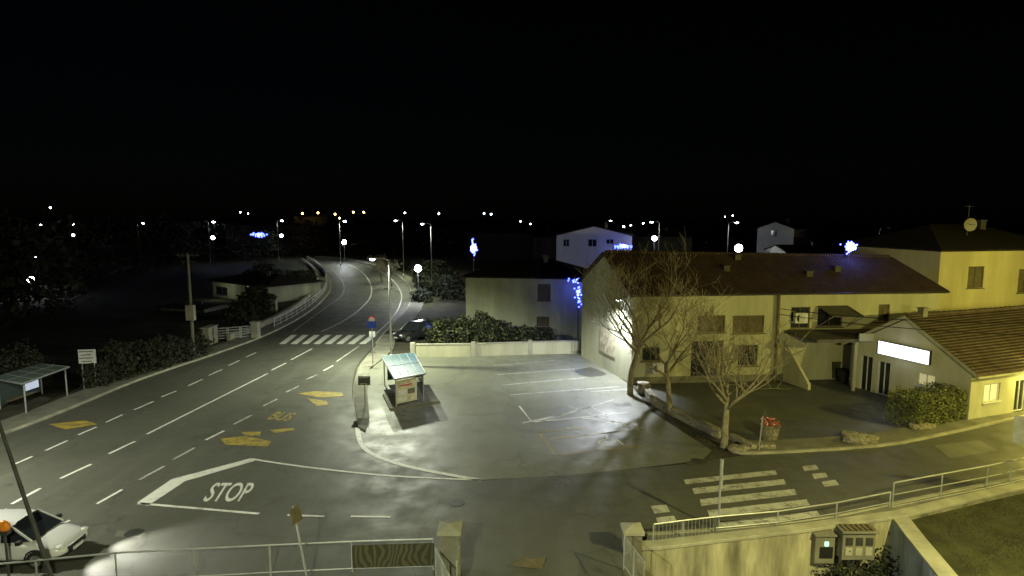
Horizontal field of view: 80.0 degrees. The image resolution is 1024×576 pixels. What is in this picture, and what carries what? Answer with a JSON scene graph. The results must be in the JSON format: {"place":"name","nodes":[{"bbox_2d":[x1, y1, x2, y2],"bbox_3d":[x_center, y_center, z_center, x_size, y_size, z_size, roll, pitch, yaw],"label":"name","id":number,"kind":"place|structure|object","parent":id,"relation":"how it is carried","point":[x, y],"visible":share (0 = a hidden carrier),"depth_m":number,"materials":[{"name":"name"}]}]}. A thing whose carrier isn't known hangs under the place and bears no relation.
{"place":"outdoors","nodes":[
{"label":"outdoors","id":0,"kind":"place"},
{"bbox_2d":[1,259,329,430],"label":"pavement","id":1,"kind":"structure","parent":0,"point":[47,409],"depth_m":43.79,"materials":[{"name":"concrete"}]},
{"bbox_2d":[0,364,69,412],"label":"bus shelter","id":2,"kind":"object","parent":1,"relation":"on","point":[20,383],"visible":0.96,"depth_m":39.21,"materials":[{"name":"metal"}]},
{"bbox_2d":[78,349,96,388],"bbox_3d":[-29.680,5.680,42.740,1.119,2.808,0.128,-1,7,-9],"label":"information board","id":3,"kind":"object","parent":1,"relation":"on","point":[86,355],"visible":0.93,"depth_m":42.59,"materials":[{"name":"metal"}]},
{"bbox_2d":[217,325,250,338],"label":"metal gate","id":4,"kind":"structure","parent":1,"relation":"on","point":[240,334],"depth_m":59.89,"materials":[{"name":"metal"}]},
{"bbox_2d":[274,274,326,326],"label":"bridge railing","id":5,"kind":"object","parent":1,"relation":"on","point":[325,286],"visible":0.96,"depth_m":78.91,"materials":[{"name":"white metal"}]},
{"bbox_2d":[246,260,315,320],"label":"grass bank","id":6,"kind":"structure","parent":0,"point":[285,265],"depth_m":137.27,"materials":[{"name":"plant"}]},
{"bbox_2d":[208,271,324,301],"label":"dwelling","id":7,"kind":"structure","parent":6,"relation":"on","point":[283,288],"depth_m":89.29,"materials":[{"name":"paint"}]},
{"bbox_2d":[294,213,328,244],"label":"walls","id":8,"kind":"structure","parent":0,"point":[324,218],"depth_m":258.87,"materials":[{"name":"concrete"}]},
{"bbox_2d":[319,256,423,330],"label":"pavement","id":9,"kind":"structure","parent":0,"point":[413,311],"depth_m":79.61,"materials":[{"name":"concrete"}]},
{"bbox_2d":[355,334,394,431],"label":"pavement","id":10,"kind":"structure","parent":0,"point":[381,348],"depth_m":46.60,"materials":[{"name":"concrete"}]},
{"bbox_2d":[0,257,1023,575],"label":"road","id":11,"kind":"structure","parent":0,"point":[570,527],"depth_m":27.74,"materials":[{"name":"asphalt"}]},
{"bbox_2d":[0,520,11,575],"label":"beacon light","id":12,"kind":"object","parent":11,"relation":"on","point":[5,529],"visible":1,"depth_m":19.62,"materials":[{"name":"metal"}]},
{"bbox_2d":[0,421,53,575],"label":"leaning lamp post","id":13,"kind":"object","parent":11,"relation":"on","point":[28,509],"visible":1,"depth_m":19.32,"materials":[{"name":"metal"}]},
{"bbox_2d":[0,509,88,569],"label":"white hatchback","id":14,"kind":"object","parent":11,"relation":"on","point":[58,537],"visible":0.79,"depth_m":21.29,"materials":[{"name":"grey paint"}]},
{"bbox_2d":[0,274,330,435],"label":"kerb","id":15,"kind":"structure","parent":11,"relation":"on","point":[79,404],"depth_m":45.08,"materials":[{"name":"concrete"}]},
{"bbox_2d":[0,538,433,575],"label":"street railing","id":16,"kind":"object","parent":11,"relation":"on","point":[192,549],"visible":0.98,"depth_m":20.35,"materials":[{"name":"metal"}]},
{"bbox_2d":[352,543,432,567],"bbox_3d":[-4.019,9.025,20.580,2.702,0.800,0.030,0,7,-3],"label":"fence banner","id":17,"kind":"object","parent":16,"relation":"attached to","point":[392,555],"visible":1,"depth_m":20.56,"materials":[{"name":"fabric"}]},
{"bbox_2d":[289,504,307,575],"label":"leaning sign post","id":18,"kind":"object","parent":11,"relation":"on","point":[296,517],"visible":1,"depth_m":19.42,"materials":[{"name":"metal"}]},
{"bbox_2d":[315,256,411,343],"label":"kerb","id":19,"kind":"structure","parent":11,"relation":"on","point":[385,331],"depth_m":86.59,"materials":[{"name":"concrete"}]},
{"bbox_2d":[124,458,703,536],"bbox_3d":[-2.494,9.012,26.247,25.272,0.012,1.694,-2,7,-16],"label":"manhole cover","id":20,"kind":"object","parent":11,"relation":"on","point":[139,531],"visible":1,"depth_m":25.59,"materials":[{"name":"metal"}]},
{"bbox_2d":[11,262,838,526],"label":"road markings","id":21,"kind":"object","parent":11,"relation":"on","point":[159,492],"visible":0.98,"depth_m":28.46,"materials":[{"name":"white paint"}]},
{"bbox_2d":[435,548,449,575],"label":"gate leaf","id":22,"kind":"object","parent":11,"relation":"on","point":[438,559],"visible":1,"depth_m":19.57,"materials":[{"name":"metal"}]},
{"bbox_2d":[439,536,460,575],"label":"shaft","id":23,"kind":"object","parent":11,"relation":"on","point":[448,547],"visible":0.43,"depth_m":20.16,"materials":[{"name":"concrete"}]},
{"bbox_2d":[437,521,461,535],"bbox_3d":[-2.079,7.978,20.395,0.784,0.270,0.784,0,7,0],"label":"cap","id":24,"kind":"object","parent":23,"relation":"on","point":[449,528],"visible":1,"depth_m":20.17,"materials":[{"name":"concrete"}]},
{"bbox_2d":[510,556,545,568],"bbox_3d":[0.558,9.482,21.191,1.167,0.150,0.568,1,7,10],"label":"road marking","id":25,"kind":"object","parent":11,"relation":"on","point":[537,563],"visible":1,"depth_m":21.07,"materials":[{"name":"yellow paint"}]},
{"bbox_2d":[114,440,998,537],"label":"asphalt patches","id":26,"kind":"object","parent":11,"relation":"on","point":[954,450],"visible":1,"depth_m":31.65,"materials":[{"name":"asphalt"}]},
{"bbox_2d":[622,532,641,557],"bbox_3d":[4.350,9.206,22.101,0.609,0.889,0.609,0,7,0],"label":"shaft","id":27,"kind":"object","parent":11,"relation":"on","point":[635,542],"visible":0.45,"depth_m":21.79,"materials":[{"name":"concrete"}]},
{"bbox_2d":[620,522,644,535],"bbox_3d":[4.350,8.650,22.037,0.743,0.270,0.743,0,7,0],"label":"cap","id":28,"kind":"object","parent":27,"relation":"on","point":[632,528],"visible":0.97,"depth_m":21.84,"materials":[{"name":"concrete"}]},
{"bbox_2d":[623,536,644,575],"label":"gate leaf","id":29,"kind":"object","parent":11,"relation":"on","point":[632,552],"visible":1,"depth_m":20.11,"materials":[{"name":"metal"}]},
{"bbox_2d":[647,475,1023,534],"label":"kerb","id":30,"kind":"structure","parent":11,"relation":"on","point":[868,508],"depth_m":24.64,"materials":[{"name":"concrete"}]},
{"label":"street lamp","id":31,"kind":"object","parent":11,"relation":"on","visible":0},
{"bbox_2d":[780,314,1016,334],"bbox_3d":[26.634,1.985,34.777,0.038,2.042,23.753,-5,8,-38],"label":"overhead cable","id":32,"kind":"object","parent":31,"relation":"attached to","point":[906,328],"visible":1,"depth_m":37.51,"materials":[{"name":"black plastic"}]},
{"bbox_2d":[784,309,1023,323],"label":"overhead cable","id":33,"kind":"object","parent":31,"relation":"attached to","point":[903,319],"visible":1,"depth_m":37.43,"materials":[{"name":"black plastic"}]},
{"bbox_2d":[0,218,1023,575],"bbox_3d":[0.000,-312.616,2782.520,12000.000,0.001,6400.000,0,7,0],"label":"ground","id":34,"kind":"structure","parent":0,"point":[122,306],"depth_m":135.10,"materials":[{"name":"soil"}]},
{"bbox_2d":[39,279,84,292],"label":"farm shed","id":35,"kind":"structure","parent":34,"relation":"on","point":[46,285],"depth_m":97.24,"materials":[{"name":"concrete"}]},
{"bbox_2d":[0,328,215,388],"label":"roadside shrubs","id":36,"kind":"object","parent":34,"relation":"on","point":[149,358],"visible":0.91,"depth_m":45.31,"materials":[{"name":"green plant"}]},
{"bbox_2d":[177,253,198,356],"bbox_3d":[-27.239,1.533,51.560,1.800,9.001,0.639,0,7,0],"label":"utility pole","id":37,"kind":"object","parent":34,"relation":"on","point":[190,311],"visible":0.95,"depth_m":51.36,"materials":[{"name":"concrete"}]},
{"bbox_2d":[156,300,232,312],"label":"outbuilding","id":38,"kind":"structure","parent":34,"relation":"on","point":[202,306],"depth_m":78.84,"materials":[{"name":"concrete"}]},
{"bbox_2d":[249,321,260,337],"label":"gate pier","id":39,"kind":"structure","parent":34,"relation":"on","point":[255,329],"depth_m":60.24,"materials":[{"name":"concrete"}]},
{"bbox_2d":[225,221,297,248],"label":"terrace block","id":40,"kind":"structure","parent":34,"relation":"on","point":[253,224],"depth_m":229.43,"materials":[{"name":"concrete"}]},
{"bbox_2d":[226,258,318,340],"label":"parapet wall","id":41,"kind":"structure","parent":34,"relation":"on","point":[264,322],"depth_m":72.66,"materials":[{"name":"concrete"}]},
{"bbox_2d":[221,257,465,328],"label":"bank shrubs","id":42,"kind":"object","parent":34,"relation":"on","point":[243,306],"visible":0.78,"depth_m":88.06,"materials":[{"name":"green plant"}]},
{"bbox_2d":[414,275,453,319],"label":"grass verge","id":43,"kind":"object","parent":34,"relation":"on","point":[427,305],"depth_m":83.90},
{"bbox_2d":[393,319,431,341],"bbox_3d":[-9.610,4.176,60.079,4.293,1.775,2.060,-6,9,-42],"label":"parked suv","id":44,"kind":"object","parent":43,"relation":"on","point":[410,330],"visible":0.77,"depth_m":59.37,"materials":[{"name":"black paint"}]},
{"bbox_2d":[0,205,918,317],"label":"distant trees","id":45,"kind":"object","parent":34,"relation":"on","point":[44,261],"visible":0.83,"depth_m":129.63,"materials":[{"name":"green plant"}]},
{"bbox_2d":[422,310,559,342],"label":"garden shrubs","id":46,"kind":"object","parent":34,"relation":"on","point":[493,331],"visible":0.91,"depth_m":56.62,"materials":[{"name":"green plant"}]},
{"bbox_2d":[468,233,533,259],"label":"walls","id":47,"kind":"structure","parent":34,"relation":"on","point":[497,246],"depth_m":169.77,"materials":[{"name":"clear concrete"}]},
{"bbox_2d":[466,225,549,232],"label":"roof","id":48,"kind":"structure","parent":47,"relation":"on","point":[499,229],"depth_m":171.61,"materials":[{"name":"tile"}]},
{"bbox_2d":[466,278,581,340],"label":"walls","id":49,"kind":"structure","parent":34,"relation":"on","point":[549,303],"depth_m":59.48,"materials":[{"name":"paint"}]},
{"bbox_2d":[460,258,587,279],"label":"roof","id":50,"kind":"structure","parent":49,"relation":"on","point":[516,268],"depth_m":60.51,"materials":[{"name":"tile"}]},
{"bbox_2d":[353,353,711,479],"bbox_3d":[-0.962,7.257,41.297,19.552,0.001,26.638,-1,7,-11],"label":"parking lot surface","id":51,"kind":"object","parent":34,"relation":"on","point":[471,424],"visible":0.84,"depth_m":35.64,"materials":[{"name":"asphalt"}]},
{"bbox_2d":[367,257,395,354],"bbox_3d":[-10.299,1.954,48.875,2.393,8.788,0.397,1,7,11],"label":"street lamp","id":52,"kind":"object","parent":51,"relation":"on","point":[374,258],"visible":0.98,"depth_m":48.69,"materials":[{"name":"metal"}]},
{"bbox_2d":[383,390,439,410],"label":"base slab","id":53,"kind":"structure","parent":51,"relation":"on","point":[430,396],"depth_m":39.46,"materials":[{"name":"concrete"}]},
{"bbox_2d":[381,353,426,406],"bbox_3d":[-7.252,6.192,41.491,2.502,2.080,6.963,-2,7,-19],"label":"bus shelter","id":54,"kind":"object","parent":53,"relation":"on","point":[404,366],"visible":0.96,"depth_m":39.68,"materials":[{"name":"metal"}]},
{"bbox_2d":[410,339,580,356],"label":"piers","id":55,"kind":"structure","parent":51,"relation":"on","point":[473,348],"depth_m":52.62,"materials":[{"name":"concrete"}]},
{"bbox_2d":[415,340,578,356],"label":"panels","id":56,"kind":"object","parent":55,"relation":"attached to","point":[482,349],"visible":0.83,"depth_m":52.95,"materials":[{"name":"concrete"}]},
{"bbox_2d":[575,367,707,464],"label":"asphalt repairs","id":57,"kind":"structure","parent":51,"relation":"on","point":[590,372],"depth_m":46.70,"materials":[{"name":"asphalt"}]},
{"bbox_2d":[573,230,720,394],"bbox_3d":[9.054,1.664,40.102,6.866,11.449,11.187,-7,9,-44],"label":"bare tree","id":58,"kind":"object","parent":51,"relation":"on","point":[660,306],"visible":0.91,"depth_m":40.99,"materials":[{"name":"brown plant"}]},
{"bbox_2d":[596,274,736,414],"bbox_3d":[9.345,3.394,36.809,8.163,8.753,8.057,0,7,0],"label":"bare tree","id":59,"kind":"object","parent":34,"relation":"on","point":[668,383],"visible":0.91,"depth_m":36.77,"materials":[{"name":"brown plant"}]},
{"bbox_2d":[717,459,723,526],"bbox_3d":[7.948,7.924,23.303,0.115,2.856,0.160,5,8,38],"label":"pole","id":60,"kind":"object","parent":34,"relation":"on","point":[721,478],"visible":0.9,"depth_m":23.27,"materials":[{"name":"metal"}]},
{"bbox_2d":[727,444,750,451],"bbox_3d":[11.716,8.287,31.475,1.232,0.280,0.720,0,7,0],"label":"stone block","id":61,"kind":"object","parent":34,"relation":"on","point":[733,447],"depth_m":31.32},
{"bbox_2d":[677,289,809,448],"bbox_3d":[11.538,4.170,31.518,6.864,8.477,5.194,0,7,0],"label":"bare tree","id":62,"kind":"object","parent":34,"relation":"on","point":[719,363],"visible":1,"depth_m":31.27,"materials":[{"name":"brown plant"}]},
{"bbox_2d":[842,433,879,444],"bbox_3d":[18.545,8.061,32.436,2.021,0.507,0.892,0,7,0],"label":"stone block","id":63,"kind":"object","parent":34,"relation":"on","point":[861,439],"depth_m":32.10,"materials":[{"name":"stone"}]},
{"bbox_2d":[732,415,1023,454],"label":"kerb","id":64,"kind":"structure","parent":34,"relation":"on","point":[877,445],"depth_m":31.98,"materials":[{"name":"concrete"}]},
{"bbox_2d":[849,320,1023,419],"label":"walls","id":65,"kind":"structure","parent":34,"relation":"on","point":[881,374],"depth_m":38.23,"materials":[{"name":"paint"}]},
{"bbox_2d":[878,340,931,364],"bbox_3d":[25.382,4.163,39.538,0.225,0.909,3.558,-2,7,-20],"label":"illuminated shop sign","id":66,"kind":"object","parent":65,"relation":"attached to","point":[909,353],"visible":1,"depth_m":39.32,"materials":[{"name":"plastic"}]},
{"bbox_2d":[844,305,1023,376],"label":"roof","id":67,"kind":"structure","parent":65,"relation":"on","point":[978,353],"depth_m":38.63,"materials":[{"name":"tile"}]},
{"bbox_2d":[841,315,1023,379],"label":"fascia and gutter","id":68,"kind":"structure","parent":67,"relation":"attached to","point":[938,345],"depth_m":37.03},
{"bbox_2d":[1012,415,1023,444],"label":"road sign","id":69,"kind":"object","parent":34,"relation":"on","point":[1018,432],"visible":1,"depth_m":27.46,"materials":[{"name":"metal"}]},
{"bbox_2d":[0,0,1023,217],"label":"sky","id":70,"kind":"structure","parent":0,"point":[179,108],"materials":[{"name":"black"}]},
{"bbox_2d":[534,237,554,259],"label":"walls","id":71,"kind":"structure","parent":0,"point":[544,245],"depth_m":129.90,"materials":[{"name":"concrete"}]},
{"bbox_2d":[533,229,555,236],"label":"roof","id":72,"kind":"structure","parent":71,"relation":"on","point":[543,233],"depth_m":131.47,"materials":[{"name":"tile"}]},
{"bbox_2d":[556,227,631,267],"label":"house","id":73,"kind":"structure","parent":0,"point":[574,247],"depth_m":97.08,"materials":[{"name":"paint"}]},
{"bbox_2d":[553,225,634,236],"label":"roof","id":74,"kind":"structure","parent":73,"relation":"on","point":[614,230],"depth_m":97.10,"materials":[{"name":"tile"}]},
{"bbox_2d":[625,231,691,251],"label":"walls","id":75,"kind":"structure","parent":0,"point":[644,242],"depth_m":119.82,"materials":[{"name":"concrete"}]},
{"bbox_2d":[624,229,693,236],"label":"roof","id":76,"kind":"structure","parent":75,"relation":"on","point":[657,233],"depth_m":121.70,"materials":[{"name":"tile"}]},
{"bbox_2d":[756,222,808,252],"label":"house","id":77,"kind":"structure","parent":0,"point":[775,233],"depth_m":110.05,"materials":[{"name":"paint"}]},
{"bbox_2d":[754,221,811,229],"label":"roof","id":78,"kind":"structure","parent":77,"relation":"on","point":[795,225],"depth_m":110.80,"materials":[{"name":"tile"}]},
{"bbox_2d":[650,379,945,444],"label":"courtyard paving","id":79,"kind":"structure","parent":0,"point":[820,407],"depth_m":38.63,"materials":[{"name":"asphalt"}]},
{"bbox_2d":[643,388,720,438],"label":"stone wall","id":80,"kind":"structure","parent":79,"relation":"on","point":[649,394],"depth_m":35.98,"materials":[{"name":"stone"}]},
{"bbox_2d":[492,405,997,485],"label":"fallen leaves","id":81,"kind":"object","parent":79,"relation":"on","point":[678,445],"visible":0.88,"depth_m":31.31,"materials":[{"name":"brown plant"}]},
{"bbox_2d":[729,433,775,448],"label":"stone wall","id":82,"kind":"structure","parent":79,"relation":"on","point":[733,437],"depth_m":31.70,"materials":[{"name":"stone"}]},
{"bbox_2d":[581,257,939,381],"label":"walls","id":83,"kind":"structure","parent":79,"relation":"on","point":[815,360],"depth_m":44.69,"materials":[{"name":"paint"}]},
{"bbox_2d":[600,328,614,357],"bbox_3d":[7.441,4.256,47.641,0.773,1.900,2.688,0,7,0],"label":"wall mural","id":84,"kind":"object","parent":83,"relation":"attached to","point":[607,342],"depth_m":47.60},
{"bbox_2d":[633,374,782,383],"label":"plinth","id":85,"kind":"structure","parent":83,"relation":"attached to","point":[673,379],"depth_m":44.39,"materials":[{"name":"concrete"}]},
{"bbox_2d":[577,250,949,296],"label":"roof","id":86,"kind":"structure","parent":83,"relation":"on","point":[753,272],"depth_m":46.16,"materials":[{"name":"tile"}]},
{"bbox_2d":[721,254,842,276],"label":"chimneys","id":87,"kind":"object","parent":86,"relation":"on","point":[835,268],"visible":0.99,"depth_m":46.54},
{"bbox_2d":[633,291,947,296],"bbox_3d":[20.225,0.435,43.798,23.471,0.138,0.138,-1,7,-5],"label":"gutter","id":88,"kind":"object","parent":86,"relation":"attached to","point":[804,293],"visible":0.77,"depth_m":43.82,"materials":[{"name":"metal"}]},
{"bbox_2d":[773,295,780,381],"bbox_3d":[19.267,3.653,44.350,0.211,6.461,0.211,0,7,0],"label":"downpipe","id":89,"kind":"object","parent":83,"relation":"attached to","point":[777,326],"visible":0.96,"depth_m":44.21,"materials":[{"name":"brown metal"}]},
{"bbox_2d":[793,312,807,322],"bbox_3d":[20.967,2.177,44.301,0.950,0.750,0.390,-1,7,-5],"label":"air conditioner","id":90,"kind":"object","parent":83,"relation":"attached to","point":[798,319],"visible":0.94,"depth_m":44.15,"materials":[{"name":"white metal"}]},
{"bbox_2d":[816,305,863,327],"bbox_3d":[23.637,2.172,43.952,2.661,1.625,1.502,-1,7,-5],"label":"awning","id":91,"kind":"object","parent":83,"relation":"attached to","point":[838,310],"visible":0.98,"depth_m":43.87,"materials":[{"name":"fabric"}]},
{"bbox_2d":[759,417,780,439],"bbox_3d":[14.000,7.578,33.115,1.104,1.269,1.118,0,7,0],"label":"flower planter","id":92,"kind":"object","parent":79,"relation":"on","point":[770,429],"visible":0.98,"depth_m":32.84,"materials":[{"name":"stone"}]},
{"bbox_2d":[783,329,873,390],"bbox_3d":[23.652,4.963,43.400,7.249,4.079,3.367,-1,7,-5],"label":"entrance annex","id":93,"kind":"object","parent":79,"relation":"on","point":[794,373],"visible":0.53,"depth_m":43.16,"materials":[{"name":"paint"}]},
{"bbox_2d":[836,368,849,381],"bbox_3d":[24.068,6.377,44.394,0.660,1.017,0.758,0,7,0],"label":"wheelie bin","id":94,"kind":"object","parent":79,"relation":"on","point":[842,374],"visible":1,"depth_m":44.14,"materials":[{"name":"black plastic"}]},
{"bbox_2d":[908,422,935,429],"bbox_3d":[23.236,7.862,34.558,1.520,0.410,0.742,0,7,0],"label":"stone block","id":95,"kind":"object","parent":79,"relation":"on","point":[923,426],"depth_m":34.34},
{"bbox_2d":[884,382,967,426],"bbox_3d":[26.081,6.796,36.708,8.249,2.142,2.132,-3,7,-24],"label":"clipped hedge","id":96,"kind":"object","parent":79,"relation":"on","point":[939,402],"visible":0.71,"depth_m":35.39,"materials":[{"name":"green plant"}]},
{"bbox_2d":[763,242,844,253],"bbox_3d":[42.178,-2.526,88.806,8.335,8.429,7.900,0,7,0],"label":"roof","id":97,"kind":"structure","parent":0,"point":[813,247],"depth_m":86.29,"materials":[{"name":"concrete"}]},
{"bbox_2d":[647,478,1023,539],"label":"pavement","id":98,"kind":"structure","parent":0,"point":[877,510],"depth_m":24.78,"materials":[{"name":"concrete"}]},
{"bbox_2d":[652,516,716,539],"bbox_3d":[6.458,9.028,22.807,2.601,0.777,0.073,-1,7,-13],"label":"street railing","id":99,"kind":"object","parent":98,"relation":"on","point":[688,520],"visible":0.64,"depth_m":22.77,"materials":[{"name":"metal"}]},
{"bbox_2d":[716,491,891,528],"bbox_3d":[11.672,8.889,24.003,8.215,0.778,0.284,-2,7,-15],"label":"street railing","id":100,"kind":"object","parent":98,"relation":"on","point":[836,503],"visible":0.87,"depth_m":23.82,"materials":[{"name":"metal"}]},
{"bbox_2d":[892,457,1023,506],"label":"street railing","id":101,"kind":"object","parent":98,"relation":"on","point":[987,476],"visible":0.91,"depth_m":26.24,"materials":[{"name":"metal"}]},
{"bbox_2d":[735,410,1023,450],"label":"pavement","id":102,"kind":"structure","parent":0,"point":[899,434],"depth_m":33.27,"materials":[{"name":"concrete"}]},
{"bbox_2d":[845,247,1023,310],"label":"walls","id":103,"kind":"structure","parent":0,"point":[978,279],"depth_m":53.35,"materials":[{"name":"paint"}]},
{"bbox_2d":[838,224,1023,251],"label":"roof","id":104,"kind":"structure","parent":103,"relation":"on","point":[943,237],"depth_m":55.70,"materials":[{"name":"tile"}]},
{"bbox_2d":[964,205,976,234],"bbox_3d":[41.626,-5.808,55.439,0.982,3.440,0.965,6,9,44],"label":"satellite dish","id":105,"kind":"object","parent":104,"relation":"on","point":[970,224],"visible":0.94,"depth_m":55.46,"materials":[{"name":"metal"}]},
{"bbox_2d":[912,493,1023,575],"bbox_3d":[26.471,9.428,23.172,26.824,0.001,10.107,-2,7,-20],"label":"garden lawn","id":106,"kind":"structure","parent":0,"point":[1008,525],"depth_m":23.15,"materials":[{"name":"green plant"}]},
{"label":"yard ground","id":107,"kind":"structure","parent":0,"visible":0},
{"bbox_2d":[634,490,1023,575],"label":"retaining wall","id":108,"kind":"structure","parent":107,"relation":"on","point":[787,555],"depth_m":22.86,"materials":[{"name":"concrete"}]},
{"bbox_2d":[811,529,837,563],"bbox_3d":[11.862,9.886,23.300,0.850,1.160,0.500,0,7,0],"label":"electric cabinet","id":109,"kind":"object","parent":108,"relation":"attached to","point":[823,545],"visible":0.88,"depth_m":23.12,"materials":[{"name":"concrete"}]},
{"bbox_2d":[642,481,1023,549],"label":"wall coping","id":110,"kind":"object","parent":108,"relation":"on","point":[764,532],"depth_m":23.55,"materials":[{"name":"concrete"}]},
{"bbox_2d":[835,524,879,559],"bbox_3d":[13.125,9.693,23.268,1.400,1.235,0.600,0,7,0],"label":"utility cabinet","id":111,"kind":"object","parent":108,"relation":"on","point":[858,541],"visible":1,"depth_m":23.08,"materials":[{"name":"concrete"}]},
{"bbox_2d":[812,545,902,575],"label":"yard foliage","id":112,"kind":"object","parent":107,"relation":"on","point":[865,571],"visible":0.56,"depth_m":23.49,"materials":[{"name":"green plant"}]},
{"bbox_2d":[890,516,957,575],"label":"garden wall","id":113,"kind":"structure","parent":107,"relation":"on","point":[915,551],"depth_m":22.46,"materials":[{"name":"concrete"}]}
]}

